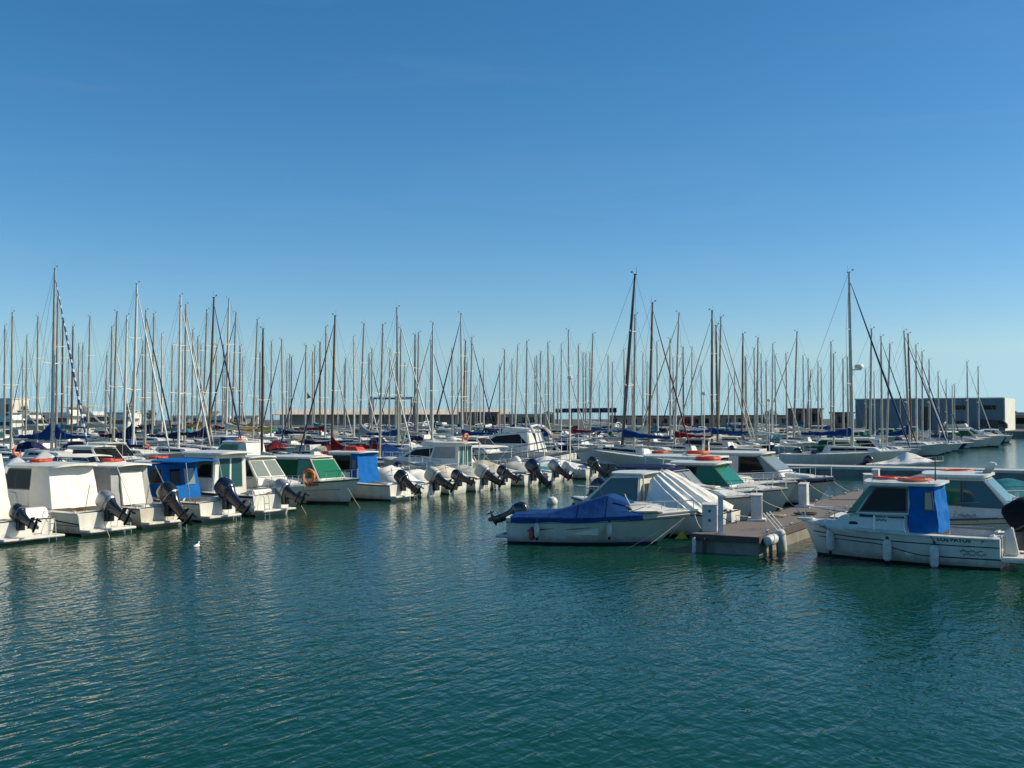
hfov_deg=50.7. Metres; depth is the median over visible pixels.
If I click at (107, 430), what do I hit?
motor boat
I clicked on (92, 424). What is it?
sailboat
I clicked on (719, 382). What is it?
sailboat
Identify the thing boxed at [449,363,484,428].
sailboat
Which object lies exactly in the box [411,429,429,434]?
motor boat
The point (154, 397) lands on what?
sailboat
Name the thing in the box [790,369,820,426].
sailboat
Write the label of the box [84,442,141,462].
motor boat
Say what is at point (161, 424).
sailboat
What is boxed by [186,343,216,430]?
sailboat
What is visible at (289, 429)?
sailboat
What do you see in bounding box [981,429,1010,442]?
motor boat
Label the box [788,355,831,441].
sailboat
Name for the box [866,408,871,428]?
door
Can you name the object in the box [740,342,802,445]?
sailboat
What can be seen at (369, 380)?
sailboat
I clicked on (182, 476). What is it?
motor boat
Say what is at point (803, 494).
service pedestal
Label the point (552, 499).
mooring buoy
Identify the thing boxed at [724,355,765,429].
sailboat
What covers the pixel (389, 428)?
sailboat
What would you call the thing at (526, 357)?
sailboat
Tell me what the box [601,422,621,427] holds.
motor boat
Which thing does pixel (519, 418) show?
harbour building
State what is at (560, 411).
sailboat
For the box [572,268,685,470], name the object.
sailboat
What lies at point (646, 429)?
sailboat
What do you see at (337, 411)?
sailboat
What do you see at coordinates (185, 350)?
sailboat
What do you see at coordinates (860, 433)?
motor boat
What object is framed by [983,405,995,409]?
window frame
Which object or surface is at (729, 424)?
sailboat
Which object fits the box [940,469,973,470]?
lifebuoy
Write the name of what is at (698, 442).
motor boat
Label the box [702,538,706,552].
hanging chain
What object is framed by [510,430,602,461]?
gangway
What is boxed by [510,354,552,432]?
sailboat
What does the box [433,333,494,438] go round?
sailboat
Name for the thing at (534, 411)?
sailboat
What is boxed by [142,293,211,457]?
sailboat
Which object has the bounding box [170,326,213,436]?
sailboat
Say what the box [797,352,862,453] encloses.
sailboat
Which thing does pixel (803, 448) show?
sailboat
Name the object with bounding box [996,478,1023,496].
motor boat
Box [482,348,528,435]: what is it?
sailboat
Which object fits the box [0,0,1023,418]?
sky
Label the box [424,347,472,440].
sailboat
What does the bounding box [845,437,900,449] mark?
motor boat
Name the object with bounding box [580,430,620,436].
motor boat
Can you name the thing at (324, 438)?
sailboat
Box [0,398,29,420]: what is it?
harbour building
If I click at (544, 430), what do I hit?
sailboat
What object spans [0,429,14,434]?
motor boat
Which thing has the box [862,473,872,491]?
service pedestal
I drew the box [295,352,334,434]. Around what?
sailboat
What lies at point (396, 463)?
motor boat
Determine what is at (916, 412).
sailboat
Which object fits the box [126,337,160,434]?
sailboat
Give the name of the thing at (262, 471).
motor boat
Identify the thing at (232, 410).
sailboat
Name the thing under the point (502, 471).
motor boat
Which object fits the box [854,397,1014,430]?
warehouse
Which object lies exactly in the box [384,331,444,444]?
sailboat
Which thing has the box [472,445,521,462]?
motor boat
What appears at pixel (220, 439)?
motor boat
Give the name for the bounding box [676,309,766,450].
sailboat
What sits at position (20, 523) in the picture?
motor boat
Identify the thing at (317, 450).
sailboat
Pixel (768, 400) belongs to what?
lamp post
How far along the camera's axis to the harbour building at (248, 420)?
434.13 m
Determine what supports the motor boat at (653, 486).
on the water
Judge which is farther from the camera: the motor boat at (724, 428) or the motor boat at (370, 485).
the motor boat at (724, 428)
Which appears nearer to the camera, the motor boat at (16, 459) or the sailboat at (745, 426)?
the motor boat at (16, 459)
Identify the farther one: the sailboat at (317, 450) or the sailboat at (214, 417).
the sailboat at (214, 417)
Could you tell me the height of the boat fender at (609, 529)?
0.714 m
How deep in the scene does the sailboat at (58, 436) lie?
80.65 m
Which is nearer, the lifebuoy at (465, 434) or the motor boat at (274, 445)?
the lifebuoy at (465, 434)
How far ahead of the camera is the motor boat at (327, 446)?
89.41 m
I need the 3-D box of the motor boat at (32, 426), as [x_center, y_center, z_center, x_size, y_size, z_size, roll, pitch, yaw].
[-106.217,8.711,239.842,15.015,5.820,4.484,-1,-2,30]
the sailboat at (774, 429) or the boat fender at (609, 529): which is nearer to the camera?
the boat fender at (609, 529)
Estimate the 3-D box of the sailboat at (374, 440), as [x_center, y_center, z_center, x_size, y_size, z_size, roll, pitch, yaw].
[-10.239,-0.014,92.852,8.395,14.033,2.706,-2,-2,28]
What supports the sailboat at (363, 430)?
on the water
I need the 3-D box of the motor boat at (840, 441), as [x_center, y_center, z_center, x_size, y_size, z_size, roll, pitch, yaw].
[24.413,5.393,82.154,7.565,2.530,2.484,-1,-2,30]
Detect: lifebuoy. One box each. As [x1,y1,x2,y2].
[12,446,21,456]
[29,458,51,461]
[101,458,122,461]
[148,456,168,458]
[302,468,314,484]
[462,433,468,440]
[652,451,667,453]
[686,450,709,453]
[695,456,720,460]
[872,476,898,479]
[898,477,931,481]
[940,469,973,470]
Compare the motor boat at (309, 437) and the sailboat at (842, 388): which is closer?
the sailboat at (842, 388)
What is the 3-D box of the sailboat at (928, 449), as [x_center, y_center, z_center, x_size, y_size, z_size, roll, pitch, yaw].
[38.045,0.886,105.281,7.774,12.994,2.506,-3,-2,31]
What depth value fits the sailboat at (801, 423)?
191.14 m
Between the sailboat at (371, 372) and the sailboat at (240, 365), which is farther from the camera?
the sailboat at (240, 365)
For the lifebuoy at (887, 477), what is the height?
0.126 m
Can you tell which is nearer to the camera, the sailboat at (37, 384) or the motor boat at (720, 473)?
the motor boat at (720, 473)
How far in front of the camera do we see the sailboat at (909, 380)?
106.77 m
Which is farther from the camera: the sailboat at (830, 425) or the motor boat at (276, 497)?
the sailboat at (830, 425)
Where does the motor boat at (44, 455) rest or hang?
on the water
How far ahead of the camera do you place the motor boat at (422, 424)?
201.34 m
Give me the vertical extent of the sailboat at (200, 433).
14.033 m
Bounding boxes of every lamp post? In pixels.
[568,375,571,461]
[702,392,705,449]
[767,399,770,450]
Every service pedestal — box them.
[701,502,717,531]
[747,493,765,521]
[794,482,813,507]
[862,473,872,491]
[871,468,879,475]
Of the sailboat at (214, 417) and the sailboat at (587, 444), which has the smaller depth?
the sailboat at (587, 444)
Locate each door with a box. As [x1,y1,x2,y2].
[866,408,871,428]
[923,407,931,429]
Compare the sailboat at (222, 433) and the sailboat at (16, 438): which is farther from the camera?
the sailboat at (222, 433)
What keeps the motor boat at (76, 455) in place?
on the water
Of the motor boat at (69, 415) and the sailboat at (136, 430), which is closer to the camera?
the sailboat at (136, 430)
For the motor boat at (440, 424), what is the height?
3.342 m
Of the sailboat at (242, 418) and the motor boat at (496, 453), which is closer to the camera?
the motor boat at (496, 453)
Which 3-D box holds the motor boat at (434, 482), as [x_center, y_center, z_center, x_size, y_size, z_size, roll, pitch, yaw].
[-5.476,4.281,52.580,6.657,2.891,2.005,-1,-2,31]
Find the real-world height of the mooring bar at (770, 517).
0.529 m
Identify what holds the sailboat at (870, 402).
on the water
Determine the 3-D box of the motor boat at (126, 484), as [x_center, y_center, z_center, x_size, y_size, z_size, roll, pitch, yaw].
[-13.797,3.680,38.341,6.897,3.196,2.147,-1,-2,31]
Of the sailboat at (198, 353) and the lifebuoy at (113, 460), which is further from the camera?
the sailboat at (198, 353)
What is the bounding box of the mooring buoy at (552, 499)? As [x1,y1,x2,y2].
[546,494,557,503]
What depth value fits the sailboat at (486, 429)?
149.12 m
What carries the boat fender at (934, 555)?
hanging from the motor boat at (909, 519)
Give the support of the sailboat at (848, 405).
on the water
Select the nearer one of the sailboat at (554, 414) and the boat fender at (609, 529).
the boat fender at (609, 529)
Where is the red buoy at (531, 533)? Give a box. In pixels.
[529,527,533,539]
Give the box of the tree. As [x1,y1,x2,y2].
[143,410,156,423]
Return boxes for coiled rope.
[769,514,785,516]
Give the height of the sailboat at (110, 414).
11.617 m
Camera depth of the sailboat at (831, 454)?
78.46 m
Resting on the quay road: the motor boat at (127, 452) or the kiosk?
the kiosk
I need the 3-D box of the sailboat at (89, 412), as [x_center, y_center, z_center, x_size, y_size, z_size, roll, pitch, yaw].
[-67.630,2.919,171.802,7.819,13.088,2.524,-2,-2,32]
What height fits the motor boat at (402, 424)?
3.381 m
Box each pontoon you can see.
[509,458,1023,480]
[689,473,932,555]
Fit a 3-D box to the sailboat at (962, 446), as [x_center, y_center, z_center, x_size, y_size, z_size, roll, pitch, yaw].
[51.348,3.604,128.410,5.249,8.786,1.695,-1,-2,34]
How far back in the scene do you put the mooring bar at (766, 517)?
31.16 m
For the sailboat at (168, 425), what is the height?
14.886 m
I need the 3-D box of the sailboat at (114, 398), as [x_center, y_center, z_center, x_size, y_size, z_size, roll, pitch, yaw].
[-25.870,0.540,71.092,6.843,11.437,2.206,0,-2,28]
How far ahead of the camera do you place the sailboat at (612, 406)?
150.09 m
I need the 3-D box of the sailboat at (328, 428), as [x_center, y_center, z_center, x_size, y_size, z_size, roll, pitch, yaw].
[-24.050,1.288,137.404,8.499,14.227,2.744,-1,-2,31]
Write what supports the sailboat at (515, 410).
on the water
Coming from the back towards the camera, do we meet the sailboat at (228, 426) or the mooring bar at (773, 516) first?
the sailboat at (228, 426)
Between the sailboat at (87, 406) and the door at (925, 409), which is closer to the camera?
the sailboat at (87, 406)
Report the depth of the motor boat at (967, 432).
137.96 m
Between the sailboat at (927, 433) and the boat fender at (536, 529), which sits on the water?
the sailboat at (927, 433)
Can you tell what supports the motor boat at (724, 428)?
on the water
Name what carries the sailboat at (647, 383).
on the water
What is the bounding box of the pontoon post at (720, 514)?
[716,495,724,533]
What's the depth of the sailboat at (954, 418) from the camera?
134.12 m
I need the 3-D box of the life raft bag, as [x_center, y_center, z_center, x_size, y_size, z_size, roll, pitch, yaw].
[-7.429,3.026,50.757,1.019,0.238,0.711,-1,-2,30]
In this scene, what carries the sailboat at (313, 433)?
on the water
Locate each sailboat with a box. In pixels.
[0,265,87,463]
[0,310,36,456]
[0,321,24,451]
[7,332,44,443]
[9,356,39,434]
[12,315,68,449]
[24,294,93,451]
[38,322,94,447]
[39,318,91,442]
[43,385,58,427]
[54,358,76,426]
[58,342,93,434]
[63,342,98,434]
[66,315,120,440]
[74,369,97,433]
[75,369,103,434]
[82,322,137,448]
[85,309,151,457]
[90,313,155,458]
[90,352,120,434]
[93,281,169,458]
[96,380,115,426]
[111,308,175,449]
[117,309,176,446]
[120,372,140,433]
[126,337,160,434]
[135,330,180,438]
[137,350,158,425]
[139,302,213,447]
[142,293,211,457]
[149,343,190,431]
[157,291,241,449]
[160,340,203,443]
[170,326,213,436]
[172,305,232,439]
[176,333,216,434]
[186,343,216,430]
[193,296,268,446]
[194,343,230,435]
[204,345,235,434]
[211,311,273,437]
[211,366,225,430]
[212,348,246,432]
[219,342,258,438]
[224,317,280,443]
[228,358,256,433]
[245,352,281,436]
[246,326,298,457]
[249,340,291,440]
[255,367,278,436]
[259,338,320,450]
[269,359,300,435]
[272,355,302,437]
[277,353,309,438]
[278,345,330,457]
[284,325,352,445]
[295,342,337,435]
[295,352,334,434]
[299,313,383,467]
[299,338,344,436]
[326,336,377,441]
[328,363,357,435]
[330,322,401,448]
[335,357,366,437]
[336,389,341,432]
[342,322,411,466]
[347,305,430,452]
[350,345,395,441]
[352,351,387,437]
[369,346,412,440]
[374,327,425,446]
[377,361,413,436]
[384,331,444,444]
[390,333,446,440]
[390,363,423,429]
[400,321,477,460]
[402,340,455,438]
[418,388,435,426]
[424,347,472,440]
[430,311,499,440]
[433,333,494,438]
[440,339,490,436]
[444,371,473,430]
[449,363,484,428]
[465,375,493,429]
[474,359,505,437]
[477,365,516,435]
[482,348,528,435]
[486,341,534,432]
[493,357,529,432]
[495,341,554,449]
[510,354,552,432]
[516,355,551,428]
[517,353,558,434]
[521,341,576,450]
[523,350,568,440]
[533,369,565,430]
[535,355,576,435]
[537,342,586,439]
[541,382,555,427]
[545,328,613,446]
[551,332,619,446]
[552,343,600,436]
[565,350,609,434]
[567,351,606,429]
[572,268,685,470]
[573,349,610,440]
[586,380,610,427]
[590,312,672,453]
[592,299,690,459]
[592,352,642,446]
[597,361,630,436]
[600,348,646,445]
[610,360,652,437]
[626,351,672,445]
[628,340,685,443]
[630,360,666,434]
[636,311,729,459]
[647,337,701,443]
[652,355,689,434]
[659,346,715,441]
[667,315,756,447]
[667,346,720,438]
[672,323,752,447]
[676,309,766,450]
[688,363,713,430]
[708,332,774,450]
[714,374,740,429]
[720,371,760,438]
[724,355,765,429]
[725,353,768,436]
[729,336,799,454]
[731,345,785,436]
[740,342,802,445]
[743,360,791,445]
[744,351,792,436]
[753,353,798,436]
[761,330,828,450]
[761,352,813,451]
[779,265,910,464]
[780,355,825,437]
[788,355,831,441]
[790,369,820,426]
[791,360,838,438]
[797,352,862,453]
[800,340,859,438]
[801,365,845,437]
[804,385,819,426]
[813,357,870,445]
[827,357,880,441]
[830,327,908,449]
[844,369,884,440]
[849,334,917,453]
[854,342,920,453]
[855,369,895,443]
[871,329,946,456]
[872,332,946,455]
[884,343,949,454]
[888,350,952,453]
[894,358,957,452]
[924,374,962,450]
[932,377,966,449]
[937,385,971,448]
[943,383,973,447]
[949,364,991,432]
[957,366,998,429]
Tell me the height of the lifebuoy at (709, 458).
0.164 m
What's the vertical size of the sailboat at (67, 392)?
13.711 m
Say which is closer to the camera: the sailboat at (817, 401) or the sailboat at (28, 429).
the sailboat at (817, 401)
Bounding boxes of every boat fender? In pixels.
[534,519,539,540]
[606,521,611,539]
[824,524,834,553]
[881,531,891,563]
[930,536,938,566]
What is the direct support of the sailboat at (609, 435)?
on the water
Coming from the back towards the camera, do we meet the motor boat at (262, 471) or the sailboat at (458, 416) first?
the sailboat at (458, 416)
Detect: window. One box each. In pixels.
[684,419,690,423]
[795,413,800,421]
[811,413,816,421]
[838,416,846,422]
[1015,418,1023,423]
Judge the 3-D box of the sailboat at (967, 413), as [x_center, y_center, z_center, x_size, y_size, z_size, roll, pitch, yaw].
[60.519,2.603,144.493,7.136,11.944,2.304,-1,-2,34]
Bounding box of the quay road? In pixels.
[140,419,1023,430]
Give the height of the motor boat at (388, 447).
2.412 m
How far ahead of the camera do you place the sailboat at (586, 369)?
204.20 m
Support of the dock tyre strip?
attached to the pontoon at (743, 537)
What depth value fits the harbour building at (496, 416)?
329.71 m
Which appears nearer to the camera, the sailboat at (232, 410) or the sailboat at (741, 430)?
the sailboat at (741, 430)
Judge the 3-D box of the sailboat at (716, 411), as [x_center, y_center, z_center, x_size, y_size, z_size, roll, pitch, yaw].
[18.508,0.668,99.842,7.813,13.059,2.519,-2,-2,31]
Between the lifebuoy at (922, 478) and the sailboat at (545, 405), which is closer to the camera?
the lifebuoy at (922, 478)
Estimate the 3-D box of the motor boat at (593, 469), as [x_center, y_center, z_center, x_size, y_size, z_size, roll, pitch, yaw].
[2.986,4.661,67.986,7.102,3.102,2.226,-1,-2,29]
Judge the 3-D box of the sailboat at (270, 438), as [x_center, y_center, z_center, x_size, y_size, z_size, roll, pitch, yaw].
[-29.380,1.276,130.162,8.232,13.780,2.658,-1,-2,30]
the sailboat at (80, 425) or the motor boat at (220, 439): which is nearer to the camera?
the motor boat at (220, 439)
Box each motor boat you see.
[0,412,32,434]
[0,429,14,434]
[0,435,19,444]
[0,454,64,543]
[3,457,24,475]
[5,433,135,535]
[7,451,71,461]
[16,410,54,434]
[46,407,94,432]
[52,445,132,462]
[53,454,114,462]
[75,406,108,432]
[84,435,116,442]
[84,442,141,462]
[92,442,196,528]
[98,427,118,433]
[107,410,143,431]
[134,442,254,521]
[182,421,308,516]
[194,435,238,446]
[198,411,245,430]
[206,440,279,454]
[245,455,305,506]
[265,440,296,452]
[273,454,359,503]
[278,434,321,444]
[307,444,329,454]
[326,444,423,500]
[374,443,409,456]
[377,453,459,497]
[378,461,405,470]
[380,432,476,493]
[382,438,476,470]
[385,422,413,430]
[398,463,507,491]
[407,437,512,474]
[411,421,435,430]
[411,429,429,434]
[425,433,522,489]
[433,421,447,428]
[435,425,456,429]
[435,428,455,433]
[451,436,513,464]
[471,438,554,485]
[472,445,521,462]
[479,427,574,482]
[487,476,698,543]
[489,424,576,458]
[499,448,581,480]
[511,443,611,478]
[571,464,757,519]
[571,469,740,536]
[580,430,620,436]
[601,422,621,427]
[624,454,797,510]
[660,427,671,434]
[663,450,834,504]
[667,437,735,449]
[670,460,788,515]
[719,427,731,430]
[720,436,761,447]
[793,438,882,452]
[796,458,1023,569]
[830,462,1019,544]
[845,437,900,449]
[849,490,1023,508]
[854,431,884,443]
[854,452,943,466]
[868,429,907,441]
[924,422,1006,446]
[928,431,984,447]
[931,428,990,446]
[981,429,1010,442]
[996,429,1012,441]
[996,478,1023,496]
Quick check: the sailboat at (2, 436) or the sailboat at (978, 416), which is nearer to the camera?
the sailboat at (2, 436)
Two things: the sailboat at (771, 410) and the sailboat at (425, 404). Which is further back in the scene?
the sailboat at (425, 404)
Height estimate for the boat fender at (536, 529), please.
0.669 m
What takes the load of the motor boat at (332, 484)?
on the water
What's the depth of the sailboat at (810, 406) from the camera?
195.61 m
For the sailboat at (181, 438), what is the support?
on the water
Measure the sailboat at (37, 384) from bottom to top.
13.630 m
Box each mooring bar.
[762,513,776,529]
[766,512,780,528]
[769,511,783,528]
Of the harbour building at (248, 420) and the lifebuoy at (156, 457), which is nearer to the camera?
the lifebuoy at (156, 457)
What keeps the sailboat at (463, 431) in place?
on the water
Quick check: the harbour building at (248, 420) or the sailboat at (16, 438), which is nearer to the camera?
the sailboat at (16, 438)
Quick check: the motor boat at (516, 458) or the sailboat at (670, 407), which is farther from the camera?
the sailboat at (670, 407)
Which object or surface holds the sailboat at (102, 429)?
on the water
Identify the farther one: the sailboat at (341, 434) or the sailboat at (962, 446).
the sailboat at (341, 434)
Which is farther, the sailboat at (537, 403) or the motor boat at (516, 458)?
the sailboat at (537, 403)
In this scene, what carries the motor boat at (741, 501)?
on the water
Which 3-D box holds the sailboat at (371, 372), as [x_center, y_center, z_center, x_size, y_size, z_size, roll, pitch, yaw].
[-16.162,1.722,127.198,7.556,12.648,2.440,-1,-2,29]
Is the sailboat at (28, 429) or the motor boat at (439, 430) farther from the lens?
the motor boat at (439, 430)
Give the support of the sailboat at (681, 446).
on the water
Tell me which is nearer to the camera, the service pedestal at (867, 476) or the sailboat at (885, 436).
the service pedestal at (867, 476)
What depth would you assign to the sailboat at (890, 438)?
159.57 m
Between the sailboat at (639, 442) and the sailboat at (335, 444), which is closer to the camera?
the sailboat at (335, 444)
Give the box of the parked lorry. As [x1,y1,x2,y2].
[980,419,1007,430]
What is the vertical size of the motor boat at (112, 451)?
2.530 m
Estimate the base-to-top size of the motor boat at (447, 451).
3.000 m
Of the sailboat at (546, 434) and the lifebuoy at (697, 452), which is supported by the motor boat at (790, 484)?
the lifebuoy at (697, 452)
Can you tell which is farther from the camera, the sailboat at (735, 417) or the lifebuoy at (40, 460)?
the sailboat at (735, 417)
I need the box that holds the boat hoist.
[370,397,413,424]
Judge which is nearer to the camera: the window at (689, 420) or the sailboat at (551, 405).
the sailboat at (551, 405)
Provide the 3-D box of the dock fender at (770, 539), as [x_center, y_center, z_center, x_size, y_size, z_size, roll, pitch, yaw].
[7.131,4.287,29.710,0.300,0.292,0.720,-1,-2,30]
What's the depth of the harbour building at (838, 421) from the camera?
261.94 m
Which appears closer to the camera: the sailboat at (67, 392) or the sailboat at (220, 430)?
the sailboat at (67, 392)
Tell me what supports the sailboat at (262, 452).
on the water
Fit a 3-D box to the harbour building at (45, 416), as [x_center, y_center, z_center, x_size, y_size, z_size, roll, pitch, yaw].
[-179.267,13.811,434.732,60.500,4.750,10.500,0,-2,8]
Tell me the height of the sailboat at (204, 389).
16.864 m
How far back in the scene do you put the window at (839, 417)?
261.87 m
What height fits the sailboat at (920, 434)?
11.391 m
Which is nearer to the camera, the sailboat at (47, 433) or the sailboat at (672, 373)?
the sailboat at (47, 433)
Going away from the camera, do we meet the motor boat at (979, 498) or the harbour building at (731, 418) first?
the motor boat at (979, 498)
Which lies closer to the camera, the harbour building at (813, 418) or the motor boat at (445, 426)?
the motor boat at (445, 426)
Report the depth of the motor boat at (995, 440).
139.61 m
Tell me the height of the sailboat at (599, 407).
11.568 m
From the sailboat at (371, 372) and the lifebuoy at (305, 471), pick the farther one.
the sailboat at (371, 372)
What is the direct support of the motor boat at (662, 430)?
on the water
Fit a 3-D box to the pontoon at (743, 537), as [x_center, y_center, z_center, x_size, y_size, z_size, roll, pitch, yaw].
[16.284,5.157,47.865,2.000,1.002,41.770,-1,-2,30]
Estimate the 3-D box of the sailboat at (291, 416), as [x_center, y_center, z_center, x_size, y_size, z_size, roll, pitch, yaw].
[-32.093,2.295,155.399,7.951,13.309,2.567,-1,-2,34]
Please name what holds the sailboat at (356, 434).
on the water
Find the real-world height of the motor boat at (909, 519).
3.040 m
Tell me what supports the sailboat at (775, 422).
on the water
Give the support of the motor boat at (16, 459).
on the water
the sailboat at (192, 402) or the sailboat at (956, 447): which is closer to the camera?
the sailboat at (956, 447)
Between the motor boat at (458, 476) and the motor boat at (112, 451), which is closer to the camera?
the motor boat at (458, 476)
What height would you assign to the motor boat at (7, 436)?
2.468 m
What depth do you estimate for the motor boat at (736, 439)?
102.32 m
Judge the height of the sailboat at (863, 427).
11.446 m
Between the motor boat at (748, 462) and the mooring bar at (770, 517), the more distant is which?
the motor boat at (748, 462)
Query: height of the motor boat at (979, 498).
2.831 m
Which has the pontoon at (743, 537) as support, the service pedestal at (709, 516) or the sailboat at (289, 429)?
the service pedestal at (709, 516)
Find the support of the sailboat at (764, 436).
on the water
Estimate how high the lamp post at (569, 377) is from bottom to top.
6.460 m
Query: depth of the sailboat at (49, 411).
165.31 m
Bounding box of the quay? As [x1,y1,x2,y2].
[163,426,1023,437]
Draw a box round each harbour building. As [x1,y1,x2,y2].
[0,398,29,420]
[29,412,143,423]
[172,415,258,423]
[459,412,498,425]
[502,414,552,425]
[609,415,700,426]
[700,415,785,426]
[788,408,823,427]
[829,412,854,427]
[1015,413,1023,428]
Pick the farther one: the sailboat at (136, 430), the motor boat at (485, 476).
the sailboat at (136, 430)
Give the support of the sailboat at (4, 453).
on the water
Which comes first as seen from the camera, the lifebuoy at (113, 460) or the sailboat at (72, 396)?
the lifebuoy at (113, 460)
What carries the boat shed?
on the quay road
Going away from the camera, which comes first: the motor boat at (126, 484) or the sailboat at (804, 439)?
the motor boat at (126, 484)
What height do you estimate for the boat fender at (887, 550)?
0.863 m
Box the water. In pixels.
[0,419,1023,767]
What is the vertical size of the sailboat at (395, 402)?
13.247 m
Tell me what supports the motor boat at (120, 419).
on the water
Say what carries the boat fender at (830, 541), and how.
hanging from the motor boat at (909, 519)
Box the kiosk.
[678,415,695,426]
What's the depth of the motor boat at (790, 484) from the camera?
44.41 m
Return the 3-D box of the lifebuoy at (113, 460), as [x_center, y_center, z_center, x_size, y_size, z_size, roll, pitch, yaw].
[-14.339,2.729,38.696,0.724,0.110,0.724,0,-2,0]
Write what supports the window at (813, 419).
in the harbour building at (813, 418)
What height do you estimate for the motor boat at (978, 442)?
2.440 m
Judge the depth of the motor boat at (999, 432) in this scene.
167.88 m
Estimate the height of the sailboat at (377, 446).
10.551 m
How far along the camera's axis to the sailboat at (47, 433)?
71.13 m
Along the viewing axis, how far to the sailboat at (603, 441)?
117.13 m
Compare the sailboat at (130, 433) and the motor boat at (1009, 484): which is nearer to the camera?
the motor boat at (1009, 484)
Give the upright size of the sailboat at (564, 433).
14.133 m
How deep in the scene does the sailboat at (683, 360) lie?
140.60 m
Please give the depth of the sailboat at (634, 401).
83.45 m
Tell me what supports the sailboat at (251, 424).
on the water
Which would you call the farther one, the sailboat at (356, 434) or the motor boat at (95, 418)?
the motor boat at (95, 418)
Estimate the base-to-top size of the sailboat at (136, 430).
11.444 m
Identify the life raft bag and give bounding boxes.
[341,446,365,450]
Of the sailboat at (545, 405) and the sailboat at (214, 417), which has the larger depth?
the sailboat at (545, 405)
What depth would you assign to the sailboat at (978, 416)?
154.25 m
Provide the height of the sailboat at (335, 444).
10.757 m
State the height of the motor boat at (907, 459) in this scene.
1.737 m
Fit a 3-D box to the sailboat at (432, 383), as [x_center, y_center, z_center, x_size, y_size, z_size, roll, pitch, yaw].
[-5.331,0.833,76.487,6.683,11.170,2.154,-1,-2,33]
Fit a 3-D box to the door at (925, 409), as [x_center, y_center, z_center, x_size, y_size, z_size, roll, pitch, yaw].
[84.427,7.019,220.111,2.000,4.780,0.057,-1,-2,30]
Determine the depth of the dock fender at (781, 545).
30.25 m
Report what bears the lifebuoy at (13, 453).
hanging from the sailboat at (47, 433)
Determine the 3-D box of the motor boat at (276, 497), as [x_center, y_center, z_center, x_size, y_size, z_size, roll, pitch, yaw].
[-11.410,3.414,43.000,7.598,4.021,2.416,-1,-2,29]
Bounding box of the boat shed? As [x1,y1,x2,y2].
[272,409,509,424]
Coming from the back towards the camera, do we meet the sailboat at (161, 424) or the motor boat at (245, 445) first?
the sailboat at (161, 424)
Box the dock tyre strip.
[692,537,695,552]
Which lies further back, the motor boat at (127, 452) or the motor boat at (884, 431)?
the motor boat at (884, 431)
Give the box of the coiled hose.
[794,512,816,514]
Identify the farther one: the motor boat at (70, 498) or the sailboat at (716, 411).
the sailboat at (716, 411)
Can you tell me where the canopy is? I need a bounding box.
[555,408,616,425]
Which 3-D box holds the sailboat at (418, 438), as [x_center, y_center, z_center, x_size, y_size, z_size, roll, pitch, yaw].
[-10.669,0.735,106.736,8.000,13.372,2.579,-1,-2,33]
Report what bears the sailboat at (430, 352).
on the water
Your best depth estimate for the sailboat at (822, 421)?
132.70 m
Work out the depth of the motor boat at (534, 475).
59.93 m
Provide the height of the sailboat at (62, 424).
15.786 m
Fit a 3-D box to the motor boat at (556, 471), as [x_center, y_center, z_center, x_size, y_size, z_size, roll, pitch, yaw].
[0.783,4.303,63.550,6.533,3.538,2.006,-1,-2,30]
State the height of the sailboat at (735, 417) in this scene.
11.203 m
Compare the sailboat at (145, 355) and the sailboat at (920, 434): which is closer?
the sailboat at (145, 355)
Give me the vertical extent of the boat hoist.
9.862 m
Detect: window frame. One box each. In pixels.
[953,405,964,409]
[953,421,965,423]
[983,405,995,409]
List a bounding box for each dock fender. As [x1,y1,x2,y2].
[763,534,778,545]
[775,529,786,551]
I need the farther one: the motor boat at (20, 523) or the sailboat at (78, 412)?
the sailboat at (78, 412)
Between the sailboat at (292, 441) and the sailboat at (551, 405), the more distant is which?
the sailboat at (551, 405)
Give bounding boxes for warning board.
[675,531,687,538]
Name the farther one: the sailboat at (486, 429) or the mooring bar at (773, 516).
the sailboat at (486, 429)
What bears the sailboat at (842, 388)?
on the water
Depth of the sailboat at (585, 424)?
175.83 m
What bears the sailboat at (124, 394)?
on the water
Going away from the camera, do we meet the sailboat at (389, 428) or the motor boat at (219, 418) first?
the sailboat at (389, 428)
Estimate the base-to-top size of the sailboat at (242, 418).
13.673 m
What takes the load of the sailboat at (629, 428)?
on the water

